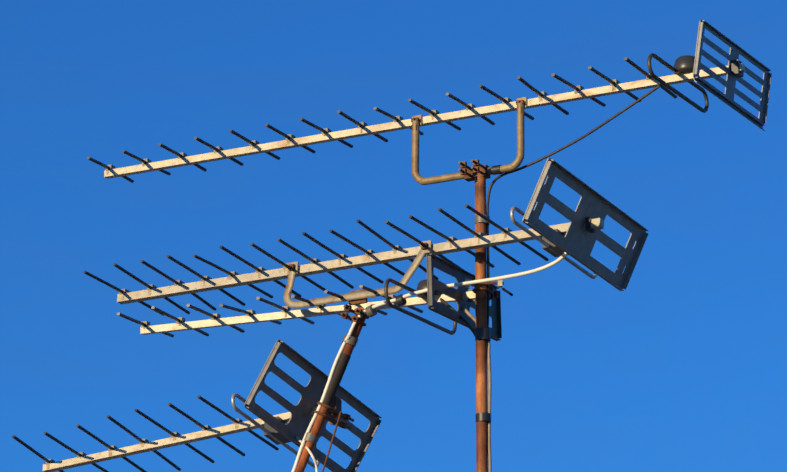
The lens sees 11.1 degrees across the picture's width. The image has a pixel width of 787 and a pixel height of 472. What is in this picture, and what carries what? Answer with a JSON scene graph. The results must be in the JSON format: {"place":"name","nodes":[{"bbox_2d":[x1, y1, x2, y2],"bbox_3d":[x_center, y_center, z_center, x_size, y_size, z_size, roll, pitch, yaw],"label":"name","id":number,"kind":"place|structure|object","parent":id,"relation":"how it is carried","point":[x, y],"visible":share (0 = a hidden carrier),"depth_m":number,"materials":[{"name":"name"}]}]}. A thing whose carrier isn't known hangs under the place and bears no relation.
{"place":"outdoors","nodes":[
{"label":"outdoors","id":0,"kind":"place"},
{"bbox_2d":[0,0,786,471],"label":"sky","id":1,"kind":"structure","parent":0,"point":[683,368],"materials":[{"name":"blue"}]},
{"bbox_3d":[0.281,7.108,16.079,20.000,8.040,20.000,0,-16,1],"label":"house roof","id":2,"kind":"object","parent":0,"visible":0},
{"bbox_2d":[295,170,487,471],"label":"mast","id":3,"kind":"object","parent":2,"relation":"on","point":[481,353],"visible":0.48,"depth_m":8.94,"materials":[{"name":"brown metal"}]},
{"bbox_2d":[12,339,381,471],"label":"antenna","id":4,"kind":"object","parent":3,"relation":"attached to","point":[277,430],"visible":0.94,"depth_m":9.18,"materials":[{"name":"metal"}]},
{"bbox_2d":[117,253,512,340],"bbox_3d":[-0.155,0.169,9.105,0.922,0.155,0.440,-6,-17,19],"label":"antenna","id":5,"kind":"object","parent":3,"relation":"attached to","point":[464,295],"visible":0.9,"depth_m":9.07,"materials":[{"name":"metal"}]},
{"bbox_2d":[340,289,368,325],"bbox_3d":[-0.081,0.161,9.010,0.056,0.080,0.071,-10,-19,31],"label":"mounting clamp","id":6,"kind":"object","parent":3,"relation":"attached to","point":[354,318],"visible":0.83,"depth_m":9.00,"materials":[{"name":"brown metal"}]},
{"bbox_2d":[83,158,647,315],"bbox_3d":[-0.093,0.061,9.053,1.250,0.186,0.478,-9,-19,28],"label":"antenna","id":7,"kind":"object","parent":3,"relation":"attached to","point":[578,235],"visible":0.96,"depth_m":8.94,"materials":[{"name":"metal"}]},
{"bbox_2d":[87,20,771,184],"bbox_3d":[0.023,-0.215,9.126,1.640,0.226,0.371,-8,-18,25],"label":"antenna","id":8,"kind":"object","parent":3,"relation":"attached to","point":[686,68],"visible":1,"depth_m":9.01,"materials":[{"name":"metal"}]},
{"bbox_2d":[285,84,661,471],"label":"cables","id":9,"kind":"object","parent":3,"relation":"attached to","point":[338,368],"visible":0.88,"depth_m":8.96,"materials":[{"name":"white plastic"}]}
]}

